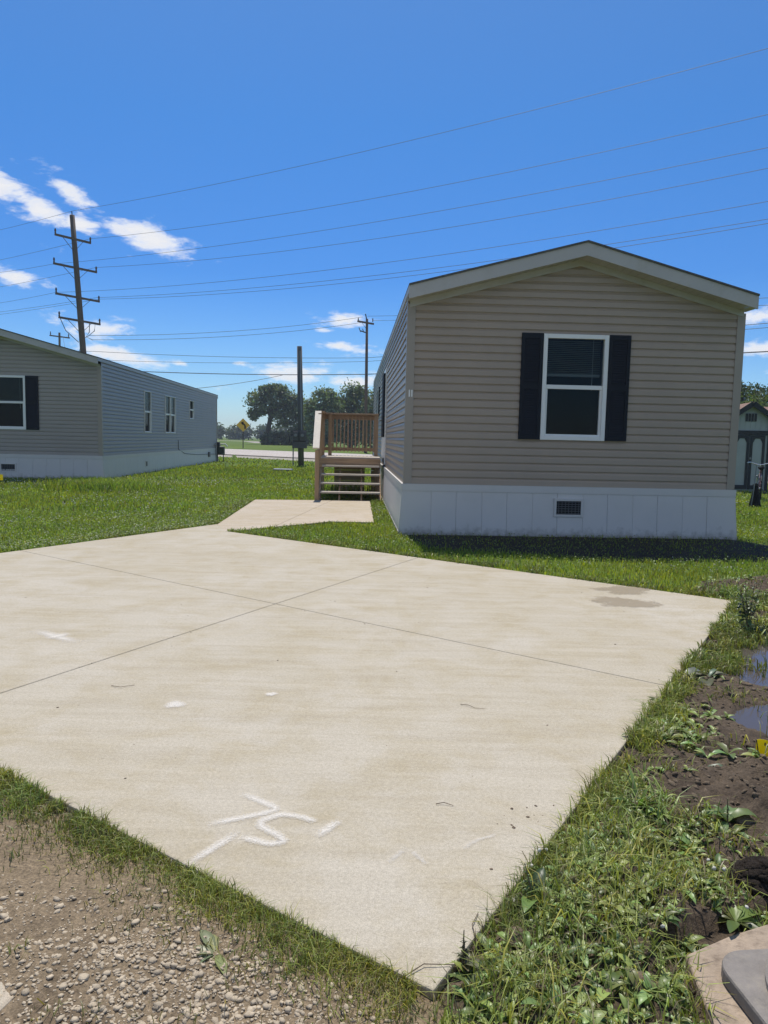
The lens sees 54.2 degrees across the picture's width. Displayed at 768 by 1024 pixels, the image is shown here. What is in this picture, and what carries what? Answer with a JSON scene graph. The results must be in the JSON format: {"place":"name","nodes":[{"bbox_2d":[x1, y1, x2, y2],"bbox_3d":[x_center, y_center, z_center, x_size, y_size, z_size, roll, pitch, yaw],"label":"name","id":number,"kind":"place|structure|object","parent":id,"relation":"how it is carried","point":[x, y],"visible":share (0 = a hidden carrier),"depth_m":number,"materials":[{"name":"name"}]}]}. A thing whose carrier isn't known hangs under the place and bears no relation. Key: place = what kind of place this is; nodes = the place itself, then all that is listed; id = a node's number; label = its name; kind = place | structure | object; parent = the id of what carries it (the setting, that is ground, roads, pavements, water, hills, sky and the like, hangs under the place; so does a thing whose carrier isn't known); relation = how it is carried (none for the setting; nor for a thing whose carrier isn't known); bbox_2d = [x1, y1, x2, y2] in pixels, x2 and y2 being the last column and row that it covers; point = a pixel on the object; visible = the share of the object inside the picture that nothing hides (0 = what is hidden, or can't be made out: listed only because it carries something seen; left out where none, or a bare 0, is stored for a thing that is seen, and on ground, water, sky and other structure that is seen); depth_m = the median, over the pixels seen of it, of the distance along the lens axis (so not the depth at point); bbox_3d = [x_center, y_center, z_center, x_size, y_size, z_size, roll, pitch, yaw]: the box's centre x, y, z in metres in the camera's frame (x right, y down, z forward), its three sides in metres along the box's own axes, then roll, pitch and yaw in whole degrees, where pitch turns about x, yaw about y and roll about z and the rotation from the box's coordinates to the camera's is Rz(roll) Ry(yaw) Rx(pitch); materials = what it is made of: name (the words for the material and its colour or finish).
{"place":"outdoors","nodes":[
{"label":"outdoors","id":0,"kind":"place"},
{"bbox_2d":[11,474,382,499],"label":"tall grass","id":1,"kind":"structure","parent":0,"point":[89,483],"depth_m":17.79,"materials":[{"name":"green plant"}]},
{"bbox_2d":[0,795,444,1023],"bbox_3d":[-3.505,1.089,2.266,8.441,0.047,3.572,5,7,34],"label":"gravel path","id":2,"kind":"structure","parent":0,"point":[21,873],"depth_m":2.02,"materials":[{"name":"gravel"}]},
{"bbox_2d":[0,982,11,1010],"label":"concrete chunk","id":3,"kind":"object","parent":2,"relation":"on","point":[5,999],"visible":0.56,"depth_m":1.82,"materials":[{"name":"beige concrete"}]},
{"bbox_2d":[193,930,226,973],"bbox_3d":[-0.484,1.186,1.992,0.105,0.044,0.192,-1,6,-26],"label":"weed plant","id":4,"kind":"object","parent":2,"relation":"on","point":[218,958],"visible":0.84,"depth_m":2.02,"materials":[{"name":"green plant"}]},
{"bbox_2d":[0,777,466,1023],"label":"gravel weeds","id":5,"kind":"object","parent":2,"relation":"on","point":[168,896],"visible":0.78,"depth_m":2.10,"materials":[{"name":"green plant"}]},
{"bbox_2d":[217,440,259,442],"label":"path","id":6,"kind":"structure","parent":0,"point":[245,441],"depth_m":187.76,"materials":[{"name":"grey concrete"}]},
{"bbox_2d":[218,500,373,530],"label":"sidewalk","id":7,"kind":"structure","parent":0,"point":[259,513],"depth_m":13.55,"materials":[{"name":"concrete"}]},
{"bbox_2d":[225,449,371,458],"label":"road","id":8,"kind":"structure","parent":0,"point":[265,453],"depth_m":60.59,"materials":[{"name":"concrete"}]},
{"bbox_2d":[0,524,730,999],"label":"driveway","id":9,"kind":"structure","parent":0,"point":[288,750],"depth_m":3.84,"materials":[{"name":"concrete"}]},
{"bbox_2d":[25,547,659,869],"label":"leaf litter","id":10,"kind":"object","parent":9,"relation":"on","point":[386,745],"visible":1,"depth_m":2.99,"materials":[{"name":"brown plant"}]},
{"bbox_2d":[406,963,453,975],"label":"twig","id":11,"kind":"object","parent":9,"relation":"on","point":[427,964],"visible":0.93,"depth_m":1.96,"materials":[{"name":"wood"}]},
{"bbox_2d":[0,436,767,597],"bbox_3d":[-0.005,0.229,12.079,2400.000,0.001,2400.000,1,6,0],"label":"ground","id":12,"kind":"structure","parent":0,"point":[234,444],"depth_m":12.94,"materials":[{"name":"green plant"}]},
{"bbox_2d":[49,331,69,345],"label":"utility pole","id":13,"kind":"object","parent":12,"relation":"on","point":[59,336],"visible":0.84,"depth_m":117.82,"materials":[{"name":"brown wood"}]},
{"bbox_2d":[53,211,100,352],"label":"transmission pole","id":14,"kind":"object","parent":12,"relation":"on","point":[78,296],"visible":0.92,"depth_m":56.48,"materials":[{"name":"brown wood"}]},
{"bbox_2d":[0,223,767,314],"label":"overhead wire","id":15,"kind":"object","parent":14,"relation":"attached to","point":[402,276],"visible":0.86,"depth_m":42.16,"materials":[{"name":"black metal"}]},
{"bbox_2d":[1,48,767,229],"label":"overhead wire","id":16,"kind":"object","parent":14,"relation":"attached to","point":[423,137],"visible":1,"depth_m":39.02,"materials":[{"name":"black metal"}]},
{"bbox_2d":[1,114,767,259],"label":"overhead wire","id":17,"kind":"object","parent":14,"relation":"attached to","point":[430,187],"visible":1,"depth_m":39.19,"materials":[{"name":"black metal"}]},
{"bbox_2d":[2,201,767,302],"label":"overhead wire","id":18,"kind":"object","parent":14,"relation":"attached to","point":[429,256],"visible":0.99,"depth_m":39.52,"materials":[{"name":"black metal"}]},
{"bbox_2d":[2,168,767,286],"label":"overhead wire","id":19,"kind":"object","parent":14,"relation":"attached to","point":[423,231],"visible":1,"depth_m":39.59,"materials":[{"name":"black metal"}]},
{"bbox_2d":[3,219,766,311],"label":"overhead wire","id":20,"kind":"object","parent":14,"relation":"attached to","point":[401,272],"visible":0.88,"depth_m":41.42,"materials":[{"name":"black metal"}]},
{"bbox_2d":[6,147,767,271],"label":"overhead wire","id":21,"kind":"object","parent":14,"relation":"attached to","point":[424,213],"visible":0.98,"depth_m":39.41,"materials":[{"name":"black metal"}]},
{"bbox_2d":[0,328,218,478],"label":"manufactured home","id":22,"kind":"object","parent":12,"relation":"on","point":[65,412],"visible":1,"depth_m":21.95,"materials":[{"name":"grey plastic"}]},
{"bbox_2d":[0,375,25,429],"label":"window","id":23,"kind":"structure","parent":22,"relation":"in","point":[9,380],"depth_m":21.79,"materials":[{"name":"white plastic"}]},
{"bbox_2d":[144,391,151,432],"bbox_3d":[-8.493,-3.572,26.777,0.155,1.460,0.860,1,6,-2],"label":"window","id":24,"kind":"structure","parent":22,"relation":"in","point":[150,412],"depth_m":27.13,"materials":[{"name":"white plastic"}]},
{"bbox_2d":[165,395,175,432],"bbox_3d":[-8.629,-3.901,30.113,0.157,1.460,1.670,1,6,-2],"label":"window","id":25,"kind":"structure","parent":22,"relation":"in","point":[169,398],"depth_m":30.11,"materials":[{"name":"white plastic"}]},
{"bbox_2d":[189,400,193,418],"bbox_3d":[-8.788,-4.635,34.047,0.155,0.830,0.850,1,6,-2],"label":"window","id":26,"kind":"structure","parent":22,"relation":"in","point":[190,409],"depth_m":34.42,"materials":[{"name":"white plastic"}]},
{"bbox_2d":[217,442,227,460],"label":"gas meter","id":27,"kind":"object","parent":22,"relation":"attached to","point":[220,450],"visible":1,"depth_m":40.15,"materials":[{"name":"metal"}]},
{"bbox_2d":[0,498,252,549],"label":"clover","id":28,"kind":"object","parent":12,"relation":"on","point":[53,542],"visible":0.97,"depth_m":10.57,"materials":[{"name":"green plant"}]},
{"bbox_2d":[237,419,249,447],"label":"curve sign","id":29,"kind":"object","parent":12,"relation":"on","point":[242,424],"visible":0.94,"depth_m":84.50,"materials":[{"name":"yellow metal"}]},
{"bbox_2d":[218,454,314,460],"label":"road shoulder","id":30,"kind":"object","parent":12,"relation":"on","point":[269,457],"depth_m":49.54},
{"bbox_2d":[740,392,767,406],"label":"broadleaf tree","id":31,"kind":"object","parent":30,"relation":"on","point":[760,401],"visible":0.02,"depth_m":45.23,"materials":[{"name":"green plant"}]},
{"bbox_2d":[242,383,307,434],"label":"broadleaf tree","id":32,"kind":"object","parent":12,"relation":"on","point":[270,395],"visible":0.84,"depth_m":123.08,"materials":[{"name":"green plant"}]},
{"bbox_2d":[196,456,368,468],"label":"grass","id":33,"kind":"structure","parent":12,"relation":"on","point":[245,461],"depth_m":39.14,"materials":[{"name":"green plant"}]},
{"bbox_2d":[273,468,292,470],"bbox_3d":[-4.133,-1.733,30.696,0.760,0.070,0.500,1,6,0],"label":"valve cover","id":34,"kind":"object","parent":12,"relation":"on","point":[278,469],"visible":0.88,"depth_m":30.45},
{"bbox_2d":[259,426,312,445],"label":"thicket","id":35,"kind":"object","parent":12,"relation":"on","point":[270,438],"visible":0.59,"depth_m":121.83,"materials":[{"name":"green plant"}]},
{"bbox_2d":[217,422,372,441],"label":"distant woods","id":36,"kind":"object","parent":12,"relation":"on","point":[233,432],"visible":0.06,"depth_m":257.36,"materials":[{"name":"green plant"}]},
{"bbox_2d":[289,346,306,465],"bbox_3d":[-4.118,-5.073,36.039,0.897,5.726,0.585,1,6,0],"label":"meter pole","id":37,"kind":"object","parent":12,"relation":"on","point":[299,442],"visible":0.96,"depth_m":36.03,"materials":[{"name":"grey wood"}]},
{"bbox_2d":[289,384,349,445],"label":"broadleaf tree","id":38,"kind":"object","parent":12,"relation":"on","point":[327,399],"visible":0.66,"depth_m":108.20,"materials":[{"name":"green plant"}]},
{"bbox_2d":[313,411,380,500],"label":"porch deck","id":39,"kind":"structure","parent":12,"relation":"on","point":[351,468],"depth_m":17.64,"materials":[{"name":"brown wood"}]},
{"bbox_2d":[334,377,370,447],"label":"broadleaf tree","id":40,"kind":"object","parent":12,"relation":"on","point":[351,399],"visible":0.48,"depth_m":110.30,"materials":[{"name":"green plant"}]},
{"bbox_2d":[354,387,373,447],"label":"broadleaf tree","id":41,"kind":"object","parent":12,"relation":"on","point":[370,406],"visible":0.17,"depth_m":108.01,"materials":[{"name":"green plant"}]},
{"bbox_2d":[357,314,373,452],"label":"distribution pole","id":42,"kind":"object","parent":12,"relation":"on","point":[366,372],"visible":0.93,"depth_m":70.92,"materials":[{"name":"brown wood"}]},
{"bbox_2d":[88,317,359,335],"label":"overhead wire","id":43,"kind":"object","parent":42,"relation":"attached to","point":[207,332],"visible":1,"depth_m":61.64,"materials":[{"name":"black metal"}]},
{"bbox_2d":[133,323,355,339],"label":"overhead wire","id":44,"kind":"object","parent":42,"relation":"attached to","point":[228,336],"visible":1,"depth_m":63.23,"materials":[{"name":"black metal"}]},
{"bbox_2d":[89,323,766,357],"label":"overhead wire","id":45,"kind":"object","parent":42,"relation":"attached to","point":[273,357],"visible":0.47,"depth_m":72.47,"materials":[{"name":"black metal"}]},
{"bbox_2d":[110,327,767,362],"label":"overhead wire","id":46,"kind":"object","parent":42,"relation":"attached to","point":[307,362],"visible":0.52,"depth_m":71.66,"materials":[{"name":"black metal"}]},
{"bbox_2d":[144,351,767,374],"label":"overhead wire","id":47,"kind":"object","parent":42,"relation":"attached to","point":[327,374],"visible":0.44,"depth_m":71.75,"materials":[{"name":"black metal"}]},
{"bbox_2d":[197,374,284,388],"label":"service drop","id":48,"kind":"object","parent":47,"relation":"attached to","point":[242,382],"visible":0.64,"depth_m":64.94,"materials":[{"name":"black metal"}]},
{"bbox_2d":[0,498,767,1023],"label":"edge grass","id":49,"kind":"structure","parent":12,"relation":"on","point":[720,658],"depth_m":2.53,"materials":[{"name":"green plant"}]},
{"bbox_2d":[0,476,767,526],"bbox_3d":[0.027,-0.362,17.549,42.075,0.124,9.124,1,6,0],"label":"grass","id":50,"kind":"structure","parent":12,"relation":"on","point":[182,507],"depth_m":16.25,"materials":[{"name":"green plant"}]},
{"bbox_2d":[0,477,767,603],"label":"clover","id":51,"kind":"object","parent":12,"relation":"on","point":[207,514],"depth_m":10.74,"materials":[{"name":"green plant"}]},
{"bbox_2d":[108,465,767,494],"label":"grass","id":52,"kind":"structure","parent":12,"relation":"on","point":[236,471],"depth_m":26.27,"materials":[{"name":"green plant"}]},
{"bbox_2d":[370,240,759,539],"bbox_3d":[2.401,-2.704,19.657,5.133,4.570,18.190,1,6,-2],"label":"manufactured home","id":53,"kind":"object","parent":12,"relation":"on","point":[574,389],"visible":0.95,"depth_m":11.00,"materials":[{"name":"plastic"}]},
{"bbox_2d":[379,368,387,464],"bbox_3d":[-0.005,-2.262,17.936,0.191,2.220,1.100,1,6,-2],"label":"door","id":54,"kind":"structure","parent":53,"relation":"in","point":[384,378],"depth_m":17.49,"materials":[{"name":"white plastic"}]},
{"bbox_2d":[540,333,609,440],"bbox_3d":[2.776,-1.820,11.017,0.960,1.530,0.155,1,6,-2],"label":"window","id":55,"kind":"structure","parent":53,"relation":"in","point":[600,436],"depth_m":11.01,"materials":[{"name":"white plastic"}]},
{"bbox_2d":[405,535,767,562],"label":"bare soil","id":56,"kind":"structure","parent":12,"relation":"on","point":[520,541],"depth_m":10.03,"materials":[{"name":"brown soil"}]},
{"bbox_2d":[702,638,767,735],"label":"puddle","id":57,"kind":"object","parent":12,"relation":"on","point":[748,717],"depth_m":4.47,"materials":[{"name":"blue liquid"}]},
{"bbox_2d":[734,401,767,492],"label":"garden shed","id":58,"kind":"structure","parent":12,"relation":"on","point":[752,444],"depth_m":23.10,"materials":[{"name":"wood"}]},
{"bbox_2d":[734,435,749,488],"bbox_3d":[11.027,-1.548,23.198,0.428,1.660,0.036,2,6,10],"label":"door","id":59,"kind":"structure","parent":58,"relation":"in","point":[743,440],"depth_m":23.19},
{"bbox_2d":[747,435,765,488],"bbox_3d":[11.487,-1.530,23.122,0.428,1.660,0.036,2,6,10],"label":"door","id":60,"kind":"structure","parent":58,"relation":"in","point":[757,442],"depth_m":23.10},
{"bbox_2d":[740,380,767,405],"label":"broadleaf tree","id":61,"kind":"object","parent":12,"relation":"on","point":[758,390],"visible":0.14,"depth_m":50.73,"materials":[{"name":"green plant"}]},
{"bbox_2d":[748,464,760,506],"bbox_3d":[8.686,-0.618,17.504,0.290,1.012,0.286,1,6,0],"label":"black cone","id":62,"kind":"object","parent":12,"relation":"on","point":[755,498],"visible":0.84,"depth_m":17.45,"materials":[{"name":"plastic"}]},
{"bbox_2d":[747,462,767,499],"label":"bicycle","id":63,"kind":"object","parent":12,"relation":"on","point":[760,468],"visible":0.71,"depth_m":19.67,"materials":[{"name":"metal"}]},
{"bbox_2d":[0,0,767,436],"label":"sky","id":64,"kind":"structure","parent":0,"point":[103,102],"materials":[{"name":"blue"}]},
{"bbox_2d":[439,574,767,1023],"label":"dirt strip","id":65,"kind":"object","parent":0,"point":[698,920],"visible":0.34,"depth_m":2.81,"materials":[{"name":"soil"}]},
{"bbox_2d":[455,930,481,976],"bbox_3d":[0.215,1.166,1.980,0.078,0.119,0.091,1,6,0],"label":"weed plant","id":66,"kind":"object","parent":65,"relation":"on","point":[466,966],"visible":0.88,"depth_m":1.98,"materials":[{"name":"green plant"}]},
{"bbox_2d":[501,863,550,916],"bbox_3d":[0.450,1.133,2.241,0.193,0.156,0.114,-3,7,-39],"label":"weed plant","id":67,"kind":"object","parent":65,"relation":"on","point":[535,877],"visible":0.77,"depth_m":2.25,"materials":[{"name":"green plant"}]},
{"bbox_2d":[383,572,767,1023],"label":"weed grass","id":68,"kind":"structure","parent":65,"relation":"on","point":[492,970],"depth_m":2.17,"materials":[{"name":"green plant"}]},
{"bbox_2d":[440,574,767,1023],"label":"broadleaf weeds","id":69,"kind":"object","parent":65,"relation":"on","point":[686,840],"visible":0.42,"depth_m":2.11,"materials":[{"name":"green plant"}]},
{"bbox_2d":[455,580,767,1023],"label":"dirt clods","id":70,"kind":"object","parent":65,"relation":"on","point":[739,820],"visible":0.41,"depth_m":2.73,"materials":[{"name":"soil"}]},
{"bbox_2d":[588,929,641,970],"bbox_3d":[0.608,1.169,2.000,0.185,0.124,0.178,5,7,32],"label":"weed plant","id":71,"kind":"object","parent":65,"relation":"on","point":[622,949],"visible":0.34,"depth_m":2.01,"materials":[{"name":"green plant"}]},
{"bbox_2d":[611,764,661,808],"bbox_3d":[0.943,1.057,2.798,0.206,0.147,0.242,2,6,10],"label":"weed plant","id":72,"kind":"object","parent":65,"relation":"on","point":[635,792],"visible":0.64,"depth_m":2.83,"materials":[{"name":"green plant"}]},
{"bbox_2d":[528,813,748,927],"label":"weed clover flowers","id":73,"kind":"object","parent":65,"relation":"on","point":[707,859],"visible":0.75,"depth_m":2.37,"materials":[{"name":"white plant"}]},
{"bbox_2d":[684,667,727,685],"bbox_3d":[1.911,1.000,4.446,0.300,0.142,0.276,-1,6,-22],"label":"weed plant","id":74,"kind":"object","parent":65,"relation":"on","point":[709,681],"visible":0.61,"depth_m":4.45,"materials":[{"name":"green plant"}]},
{"bbox_2d":[686,924,767,1023],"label":"stone slab","id":75,"kind":"structure","parent":65,"relation":"on","point":[755,938],"depth_m":1.95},
{"bbox_2d":[721,949,767,1023],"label":"meter pit lid","id":76,"kind":"object","parent":75,"relation":"on","point":[744,973],"visible":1,"depth_m":1.87,"materials":[{"name":"grey concrete"}]},
{"bbox_2d":[699,798,759,830],"bbox_3d":[1.255,1.108,2.741,0.217,0.148,0.169,0,6,-16],"label":"weed plant","id":77,"kind":"object","parent":65,"relation":"on","point":[730,813],"visible":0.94,"depth_m":2.74,"materials":[{"name":"green plant"}]},
{"bbox_2d":[717,904,762,932],"bbox_3d":[1.030,1.196,2.179,0.180,0.063,0.174,1,6,0],"label":"weed plant","id":78,"kind":"object","parent":65,"relation":"on","point":[732,914],"visible":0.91,"depth_m":2.19,"materials":[{"name":"green plant"}]},
{"bbox_2d":[727,855,767,897],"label":"dirt mound","id":79,"kind":"object","parent":65,"relation":"on","point":[754,868],"visible":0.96,"depth_m":2.34,"materials":[{"name":"brown soil"}]},
{"bbox_2d":[734,572,766,633],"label":"weed plant","id":80,"kind":"object","parent":65,"relation":"on","point":[745,612],"visible":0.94,"depth_m":5.59,"materials":[{"name":"green plant"}]},
{"bbox_2d":[755,739,767,756],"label":"marking flag","id":81,"kind":"object","parent":65,"relation":"on","point":[761,744],"visible":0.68,"depth_m":3.32,"materials":[{"name":"plastic"}]}
]}

